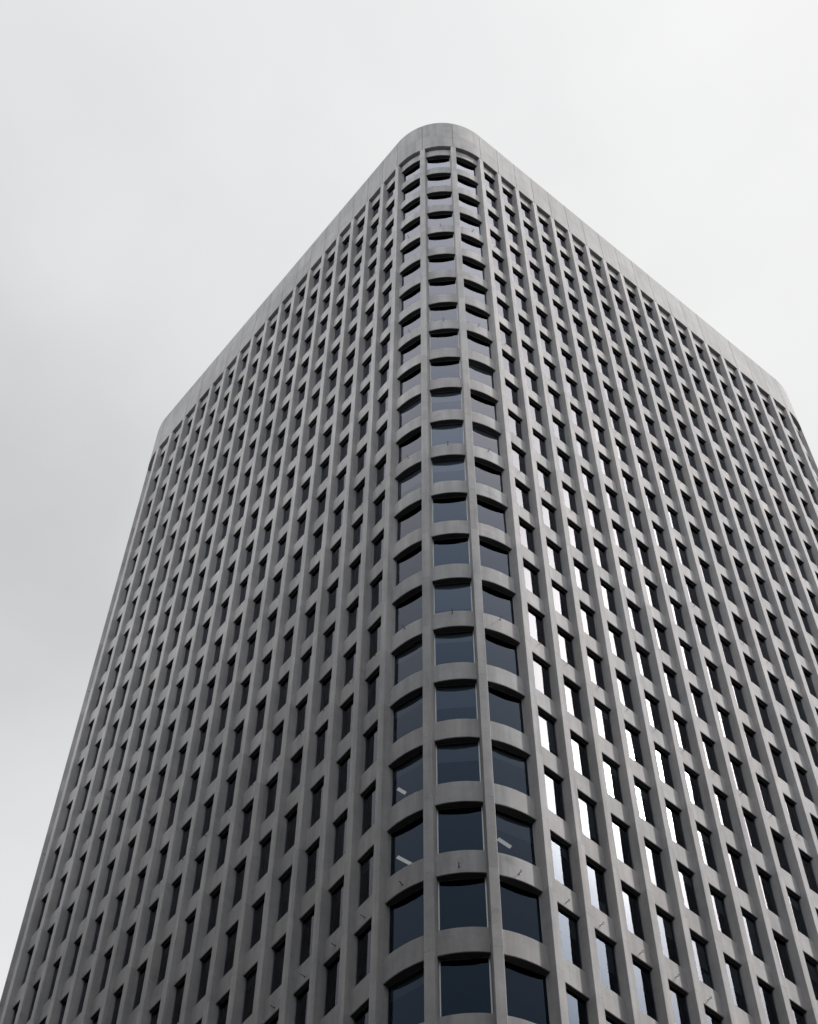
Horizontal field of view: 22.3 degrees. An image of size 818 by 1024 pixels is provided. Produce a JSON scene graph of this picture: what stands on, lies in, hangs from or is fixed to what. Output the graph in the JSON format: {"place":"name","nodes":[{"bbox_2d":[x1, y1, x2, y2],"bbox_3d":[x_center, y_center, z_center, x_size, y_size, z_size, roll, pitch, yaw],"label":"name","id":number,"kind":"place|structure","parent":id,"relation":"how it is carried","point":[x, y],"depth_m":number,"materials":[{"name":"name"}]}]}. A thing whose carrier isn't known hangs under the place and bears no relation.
{"place":"outdoors","nodes":[
{"label":"outdoors","id":0,"kind":"place"},
{"bbox_2d":[0,123,817,1023],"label":"office tower","id":1,"kind":"structure","parent":0,"point":[456,659],"depth_m":88.39,"materials":[{"name":"concrete"}]},
{"bbox_2d":[171,978,185,1023],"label":"window","id":2,"kind":"structure","parent":1,"relation":"in","point":[176,1011],"depth_m":74.01,"materials":[{"name":"black glass"}]},
{"bbox_2d":[196,951,211,1003],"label":"window","id":3,"kind":"structure","parent":1,"relation":"in","point":[205,965],"depth_m":73.40,"materials":[{"name":"black glass"}]},
{"bbox_2d":[222,925,237,977],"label":"window","id":4,"kind":"structure","parent":1,"relation":"in","point":[231,939],"depth_m":72.88,"materials":[{"name":"black glass"}]},
{"bbox_2d":[241,967,256,1023],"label":"window","id":5,"kind":"structure","parent":1,"relation":"in","point":[250,981],"depth_m":68.88,"materials":[{"name":"black glass"}]},
{"bbox_2d":[249,897,264,949],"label":"window","id":6,"kind":"structure","parent":1,"relation":"in","point":[256,928],"depth_m":72.36,"materials":[{"name":"black glass"}]},
{"bbox_2d":[257,834,271,881],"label":"window","id":7,"kind":"structure","parent":1,"relation":"in","point":[265,846],"depth_m":75.85,"materials":[{"name":"black glass"}]},
{"bbox_2d":[269,939,285,995],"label":"window","id":8,"kind":"structure","parent":1,"relation":"in","point":[278,958],"depth_m":68.34,"materials":[{"name":"black glass"}]},
{"bbox_2d":[277,870,291,921],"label":"window","id":9,"kind":"structure","parent":1,"relation":"in","point":[284,895],"depth_m":71.84,"materials":[{"name":"black glass"}]},
{"bbox_2d":[283,808,297,855],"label":"window","id":10,"kind":"structure","parent":1,"relation":"in","point":[291,820],"depth_m":75.30,"materials":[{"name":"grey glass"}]},
{"bbox_2d":[294,985,308,1023],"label":"window","id":11,"kind":"structure","parent":1,"relation":"in","point":[301,1006],"depth_m":64.72,"materials":[{"name":"black glass"}]},
{"bbox_2d":[298,909,314,966],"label":"window","id":12,"kind":"structure","parent":1,"relation":"in","point":[307,925],"depth_m":67.83,"materials":[{"name":"black glass"}]},
{"bbox_2d":[304,841,319,893],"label":"window","id":13,"kind":"structure","parent":1,"relation":"in","point":[312,856],"depth_m":71.33,"materials":[{"name":"black glass"}]},
{"bbox_2d":[310,780,323,827],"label":"window","id":14,"kind":"structure","parent":1,"relation":"in","point":[317,794],"depth_m":74.81,"materials":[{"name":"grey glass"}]},
{"bbox_2d":[323,954,339,1016],"bbox_3d":[-2.184,14.439,63.606,0.062,2.709,1.226,37,-69,-16],"label":"window","id":15,"kind":"structure","parent":1,"relation":"in","point":[332,970],"depth_m":63.81,"materials":[{"name":"black glass"}]},
{"bbox_2d":[328,880,343,937],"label":"window","id":16,"kind":"structure","parent":1,"relation":"in","point":[336,900],"depth_m":67.29,"materials":[{"name":"black glass"}]},
{"bbox_2d":[332,813,347,865],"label":"window","id":17,"kind":"structure","parent":1,"relation":"in","point":[339,850],"depth_m":70.77,"materials":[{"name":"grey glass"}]},
{"bbox_2d":[336,752,350,800],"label":"window","id":18,"kind":"structure","parent":1,"relation":"in","point":[344,766],"depth_m":74.27,"materials":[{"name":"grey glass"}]},
{"bbox_2d":[355,922,371,985],"bbox_3d":[-1.215,13.380,63.085,0.062,2.709,1.226,37,-69,-16],"label":"window","id":19,"kind":"structure","parent":1,"relation":"in","point":[363,952],"depth_m":63.30,"materials":[{"name":"black glass"}]},
{"bbox_2d":[358,849,373,907],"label":"window","id":20,"kind":"structure","parent":1,"relation":"in","point":[366,865],"depth_m":66.78,"materials":[{"name":"black glass"}]},
{"bbox_2d":[361,784,375,836],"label":"window","id":21,"kind":"structure","parent":1,"relation":"in","point":[368,803],"depth_m":70.26,"materials":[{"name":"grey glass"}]},
{"bbox_2d":[364,724,377,771],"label":"window","id":22,"kind":"structure","parent":1,"relation":"in","point":[370,755],"depth_m":73.75,"materials":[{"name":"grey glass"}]},
{"bbox_2d":[387,967,423,1023],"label":"window","id":23,"kind":"structure","parent":1,"relation":"in","point":[405,997],"depth_m":59.42,"materials":[{"name":"grey glass"}]},
{"bbox_2d":[388,886,423,954],"bbox_3d":[-0.011,12.374,62.590,1.492,2.709,0.062,-32,-68,15],"label":"window","id":24,"kind":"structure","parent":1,"relation":"in","point":[406,915],"depth_m":62.76,"materials":[{"name":"grey glass"}]},
{"bbox_2d":[389,815,422,877],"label":"window","id":25,"kind":"structure","parent":1,"relation":"in","point":[406,843],"depth_m":66.26,"materials":[{"name":"grey glass"}]},
{"bbox_2d":[391,750,422,806],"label":"window","id":26,"kind":"structure","parent":1,"relation":"in","point":[406,777],"depth_m":69.74,"materials":[{"name":"grey glass"}]},
{"bbox_2d":[392,691,422,743],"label":"window","id":27,"kind":"structure","parent":1,"relation":"in","point":[407,717],"depth_m":73.22,"materials":[{"name":"grey glass"}]},
{"bbox_2d":[393,639,422,686],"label":"window","id":28,"kind":"structure","parent":1,"relation":"in","point":[407,662],"depth_m":76.70,"materials":[{"name":"grey glass"}]},
{"bbox_2d":[394,589,421,634],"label":"window","id":29,"kind":"structure","parent":1,"relation":"in","point":[409,610],"depth_m":80.20,"materials":[{"name":"grey glass"}]},
{"bbox_2d":[395,544,421,586],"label":"window","id":30,"kind":"structure","parent":1,"relation":"in","point":[409,564],"depth_m":83.68,"materials":[{"name":"grey glass"}]},
{"bbox_2d":[396,503,421,542],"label":"window","id":31,"kind":"structure","parent":1,"relation":"in","point":[411,521],"depth_m":87.16,"materials":[{"name":"grey glass"}]},
{"bbox_2d":[397,465,421,501],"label":"window","id":32,"kind":"structure","parent":1,"relation":"in","point":[412,481],"depth_m":90.65,"materials":[{"name":"grey glass"}]},
{"bbox_2d":[398,430,420,463],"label":"window","id":33,"kind":"structure","parent":1,"relation":"in","point":[411,445],"depth_m":94.15,"materials":[{"name":"grey glass"}]},
{"bbox_2d":[398,397,420,429],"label":"window","id":34,"kind":"structure","parent":1,"relation":"in","point":[412,411],"depth_m":97.61,"materials":[{"name":"grey glass"}]},
{"bbox_2d":[399,367,420,396],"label":"window","id":35,"kind":"structure","parent":1,"relation":"in","point":[413,379],"depth_m":101.08,"materials":[{"name":"grey glass"}]},
{"bbox_2d":[400,338,420,366],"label":"window","id":36,"kind":"structure","parent":1,"relation":"in","point":[414,349],"depth_m":104.57,"materials":[{"name":"grey glass"}]},
{"bbox_2d":[11,158,817,1023],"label":"windows","id":37,"kind":"structure","parent":1,"relation":"in","point":[577,1006],"depth_m":98.79,"materials":[{"name":"black glass"}]},
{"bbox_2d":[429,280,456,296],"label":"window","id":38,"kind":"structure","parent":1,"relation":"in","point":[440,287],"depth_m":111.18,"materials":[{"name":"grey glass"}]},
{"bbox_2d":[429,305,457,322],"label":"window","id":39,"kind":"structure","parent":1,"relation":"in","point":[450,312],"depth_m":107.68,"materials":[{"name":"grey glass"}]},
{"bbox_2d":[429,331,458,349],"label":"window","id":40,"kind":"structure","parent":1,"relation":"in","point":[446,339],"depth_m":104.21,"materials":[{"name":"grey glass"}]},
{"bbox_2d":[430,360,460,379],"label":"window","id":41,"kind":"structure","parent":1,"relation":"in","point":[442,369],"depth_m":100.74,"materials":[{"name":"grey glass"}]},
{"bbox_2d":[430,390,462,411],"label":"window","id":42,"kind":"structure","parent":1,"relation":"in","point":[449,399],"depth_m":97.28,"materials":[{"name":"grey glass"}]},
{"bbox_2d":[431,423,463,446],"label":"window","id":43,"kind":"structure","parent":1,"relation":"in","point":[452,433],"depth_m":93.78,"materials":[{"name":"grey glass"}]},
{"bbox_2d":[432,458,465,482],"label":"window","id":44,"kind":"structure","parent":1,"relation":"in","point":[452,469],"depth_m":90.30,"materials":[{"name":"grey glass"}]},
{"bbox_2d":[432,496,467,523],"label":"window","id":45,"kind":"structure","parent":1,"relation":"in","point":[450,508],"depth_m":86.82,"materials":[{"name":"grey glass"}]},
{"bbox_2d":[433,537,469,566],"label":"window","id":46,"kind":"structure","parent":1,"relation":"in","point":[452,550],"depth_m":83.31,"materials":[{"name":"grey glass"}]},
{"bbox_2d":[433,582,472,613],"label":"window","id":47,"kind":"structure","parent":1,"relation":"in","point":[455,596],"depth_m":79.84,"materials":[{"name":"grey glass"}]},
{"bbox_2d":[434,630,474,665],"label":"window","id":48,"kind":"structure","parent":1,"relation":"in","point":[449,647],"depth_m":76.37,"materials":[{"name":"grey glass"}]},
{"bbox_2d":[435,683,477,721],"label":"window","id":49,"kind":"structure","parent":1,"relation":"in","point":[459,701],"depth_m":72.88,"materials":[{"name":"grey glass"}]},
{"bbox_2d":[436,741,480,784],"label":"window","id":50,"kind":"structure","parent":1,"relation":"in","point":[455,762],"depth_m":69.39,"materials":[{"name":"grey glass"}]},
{"bbox_2d":[437,806,484,853],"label":"window","id":51,"kind":"structure","parent":1,"relation":"in","point":[461,828],"depth_m":65.90,"materials":[{"name":"blue glass"}]},
{"bbox_2d":[438,877,488,930],"bbox_3d":[1.618,11.841,62.324,1.492,2.709,0.062,-5,-64,3],"label":"window","id":52,"kind":"structure","parent":1,"relation":"in","point":[461,902],"depth_m":62.43,"materials":[{"name":"blue glass"}]},
{"bbox_2d":[439,957,492,1016],"bbox_3d":[1.605,13.532,58.854,1.492,2.709,0.062,-5,-64,3],"label":"window","id":53,"kind":"structure","parent":1,"relation":"in","point":[465,986],"depth_m":58.95,"materials":[{"name":"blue glass"}]},
{"bbox_2d":[467,334,491,358],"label":"window","id":54,"kind":"structure","parent":1,"relation":"in","point":[475,344],"depth_m":104.39,"materials":[{"name":"grey glass"}]},
{"bbox_2d":[468,362,494,388],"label":"window","id":55,"kind":"structure","parent":1,"relation":"in","point":[476,373],"depth_m":100.91,"materials":[{"name":"grey glass"}]},
{"bbox_2d":[470,392,497,421],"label":"window","id":56,"kind":"structure","parent":1,"relation":"in","point":[481,405],"depth_m":97.42,"materials":[{"name":"grey glass"}]},
{"bbox_2d":[472,425,500,455],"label":"window","id":57,"kind":"structure","parent":1,"relation":"in","point":[482,438],"depth_m":93.94,"materials":[{"name":"grey glass"}]},
{"bbox_2d":[474,460,503,492],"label":"window","id":58,"kind":"structure","parent":1,"relation":"in","point":[484,474],"depth_m":90.45,"materials":[{"name":"grey glass"}]},
{"bbox_2d":[477,499,507,533],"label":"window","id":59,"kind":"structure","parent":1,"relation":"in","point":[489,514],"depth_m":86.99,"materials":[{"name":"grey glass"}]},
{"bbox_2d":[479,539,511,577],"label":"window","id":60,"kind":"structure","parent":1,"relation":"in","point":[494,557],"depth_m":83.49,"materials":[{"name":"grey glass"}]},
{"bbox_2d":[482,584,515,624],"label":"window","id":61,"kind":"structure","parent":1,"relation":"in","point":[497,603],"depth_m":80.01,"materials":[{"name":"grey glass"}]},
{"bbox_2d":[485,633,520,677],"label":"window","id":62,"kind":"structure","parent":1,"relation":"in","point":[502,654],"depth_m":76.54,"materials":[{"name":"grey glass"}]},
{"bbox_2d":[488,686,524,733],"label":"window","id":63,"kind":"structure","parent":1,"relation":"in","point":[506,709],"depth_m":73.05,"materials":[{"name":"grey glass"}]},
{"bbox_2d":[491,744,530,796],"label":"window","id":64,"kind":"structure","parent":1,"relation":"in","point":[510,769],"depth_m":69.56,"materials":[{"name":"grey glass"}]},
{"bbox_2d":[495,809,536,866],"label":"window","id":65,"kind":"structure","parent":1,"relation":"in","point":[515,835],"depth_m":66.08,"materials":[{"name":"grey glass"}]},
{"bbox_2d":[499,879,543,943],"bbox_3d":[3.330,12.096,62.442,1.492,2.709,0.062,22,-66,-10],"label":"window","id":66,"kind":"structure","parent":1,"relation":"in","point":[521,913],"depth_m":62.58,"materials":[{"name":"blue glass"}]},
{"bbox_2d":[504,960,550,1023],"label":"window","id":67,"kind":"structure","parent":1,"relation":"in","point":[527,996],"depth_m":59.13,"materials":[{"name":"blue glass"}]},
{"bbox_2d":[532,655,552,700],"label":"window","id":68,"kind":"structure","parent":1,"relation":"in","point":[541,671],"depth_m":76.90,"materials":[{"name":"white glass"}]},
{"bbox_2d":[538,710,558,757],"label":"window","id":69,"kind":"structure","parent":1,"relation":"in","point":[548,735],"depth_m":73.43,"materials":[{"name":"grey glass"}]},
{"bbox_2d":[544,769,565,820],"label":"window","id":70,"kind":"structure","parent":1,"relation":"in","point":[554,789],"depth_m":69.95,"materials":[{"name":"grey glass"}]},
{"bbox_2d":[550,834,573,891],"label":"window","id":71,"kind":"structure","parent":1,"relation":"in","point":[560,852],"depth_m":66.46,"materials":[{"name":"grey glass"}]},
{"bbox_2d":[558,907,582,969],"bbox_3d":[4.727,12.881,62.820,1.226,2.709,0.076,37,-69,-16],"label":"window","id":72,"kind":"structure","parent":1,"relation":"in","point":[569,928],"depth_m":62.98,"materials":[{"name":"grey glass"}]},
{"bbox_2d":[564,679,583,722],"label":"window","id":73,"kind":"structure","parent":1,"relation":"in","point":[573,701],"depth_m":77.35,"materials":[{"name":"white glass"}]},
{"bbox_2d":[570,733,591,781],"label":"window","id":74,"kind":"structure","parent":1,"relation":"in","point":[580,752],"depth_m":73.86,"materials":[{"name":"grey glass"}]},
{"bbox_2d":[578,793,599,845],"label":"window","id":75,"kind":"structure","parent":1,"relation":"in","point":[588,815],"depth_m":70.38,"materials":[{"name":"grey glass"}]},
{"bbox_2d":[586,860,609,916],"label":"window","id":76,"kind":"structure","parent":1,"relation":"in","point":[596,877],"depth_m":66.89,"materials":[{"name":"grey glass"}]},
{"bbox_2d":[594,701,614,745],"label":"window","id":77,"kind":"structure","parent":1,"relation":"in","point":[602,715],"depth_m":77.77,"materials":[{"name":"white glass"}]},
{"bbox_2d":[595,932,620,995],"bbox_3d":[5.903,13.757,63.243,1.226,2.709,0.076,36,-69,-16],"label":"window","id":78,"kind":"structure","parent":1,"relation":"in","point":[605,949],"depth_m":63.41,"materials":[{"name":"grey glass"}]},
{"bbox_2d":[602,756,623,804],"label":"window","id":79,"kind":"structure","parent":1,"relation":"in","point":[612,776],"depth_m":74.28,"materials":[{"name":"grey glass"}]},
{"bbox_2d":[611,817,633,869],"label":"window","id":80,"kind":"structure","parent":1,"relation":"in","point":[621,834],"depth_m":70.79,"materials":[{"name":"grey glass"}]},
{"bbox_2d":[621,885,645,941],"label":"window","id":81,"kind":"structure","parent":1,"relation":"in","point":[633,916],"depth_m":67.32,"materials":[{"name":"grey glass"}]},
{"bbox_2d":[624,723,644,767],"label":"window","id":82,"kind":"structure","parent":1,"relation":"in","point":[633,739],"depth_m":78.19,"materials":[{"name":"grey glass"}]},
{"bbox_2d":[634,780,655,827],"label":"window","id":83,"kind":"structure","parent":1,"relation":"in","point":[643,795],"depth_m":74.70,"materials":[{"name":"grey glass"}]},
{"bbox_2d":[632,958,658,1022],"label":"window","id":84,"kind":"structure","parent":1,"relation":"in","point":[643,979],"depth_m":63.83,"materials":[{"name":"grey glass"}]},
{"bbox_2d":[644,841,667,893],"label":"window","id":85,"kind":"structure","parent":1,"relation":"in","point":[654,858],"depth_m":71.22,"materials":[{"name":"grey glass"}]},
{"bbox_2d":[654,745,674,789],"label":"window","id":86,"kind":"structure","parent":1,"relation":"in","point":[663,760],"depth_m":78.62,"materials":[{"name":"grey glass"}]},
{"bbox_2d":[656,909,680,966],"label":"window","id":87,"kind":"structure","parent":1,"relation":"in","point":[666,927],"depth_m":67.75,"materials":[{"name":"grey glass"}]},
{"bbox_2d":[665,802,686,849],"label":"window","id":88,"kind":"structure","parent":1,"relation":"in","point":[677,833],"depth_m":75.14,"materials":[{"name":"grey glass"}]},
{"bbox_2d":[668,983,690,1023],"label":"window","id":89,"kind":"structure","parent":1,"relation":"in","point":[681,1014],"depth_m":64.64,"materials":[{"name":"grey glass"}]},
{"bbox_2d":[677,865,700,916],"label":"window","id":90,"kind":"structure","parent":1,"relation":"in","point":[686,879],"depth_m":71.65,"materials":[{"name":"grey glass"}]},
{"bbox_2d":[684,767,704,811],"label":"window","id":91,"kind":"structure","parent":1,"relation":"in","point":[692,780],"depth_m":79.04,"materials":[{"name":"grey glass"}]},
{"bbox_2d":[690,933,714,990],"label":"window","id":92,"kind":"structure","parent":1,"relation":"in","point":[699,948],"depth_m":68.18,"materials":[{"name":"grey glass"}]},
{"bbox_2d":[696,825,717,872],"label":"window","id":93,"kind":"structure","parent":1,"relation":"in","point":[706,845],"depth_m":75.57,"materials":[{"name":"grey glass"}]},
{"bbox_2d":[710,889,732,939],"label":"window","id":94,"kind":"structure","parent":1,"relation":"in","point":[721,915],"depth_m":72.08,"materials":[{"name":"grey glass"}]},
{"bbox_2d":[724,957,749,1014],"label":"window","id":95,"kind":"structure","parent":1,"relation":"in","point":[733,971],"depth_m":68.60,"materials":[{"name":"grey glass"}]},
{"bbox_2d":[727,848,748,894],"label":"window","id":96,"kind":"structure","parent":1,"relation":"in","point":[735,860],"depth_m":75.98,"materials":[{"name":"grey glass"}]},
{"bbox_2d":[741,910,765,963],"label":"window","id":97,"kind":"structure","parent":1,"relation":"in","point":[753,937],"depth_m":72.50,"materials":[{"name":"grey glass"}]},
{"bbox_2d":[757,980,779,1023],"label":"window","id":98,"kind":"structure","parent":1,"relation":"in","point":[767,996],"depth_m":69.24,"materials":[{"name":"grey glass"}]},
{"bbox_2d":[757,869,779,916],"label":"window","id":99,"kind":"structure","parent":1,"relation":"in","point":[766,886],"depth_m":76.39,"materials":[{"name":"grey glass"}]},
{"bbox_2d":[773,934,796,985],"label":"window","id":100,"kind":"structure","parent":1,"relation":"in","point":[785,961],"depth_m":72.93,"materials":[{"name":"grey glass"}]},
{"bbox_2d":[787,891,809,938],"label":"window","id":101,"kind":"structure","parent":1,"relation":"in","point":[795,904],"depth_m":76.84,"materials":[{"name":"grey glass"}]},
{"bbox_2d":[804,956,817,1000],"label":"window","id":102,"kind":"structure","parent":1,"relation":"in","point":[812,968],"depth_m":73.70,"materials":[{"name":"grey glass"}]},
{"bbox_2d":[0,0,817,999],"label":"sky","id":103,"kind":"structure","parent":0,"point":[165,165],"materials":[{"name":"white"}]}
]}

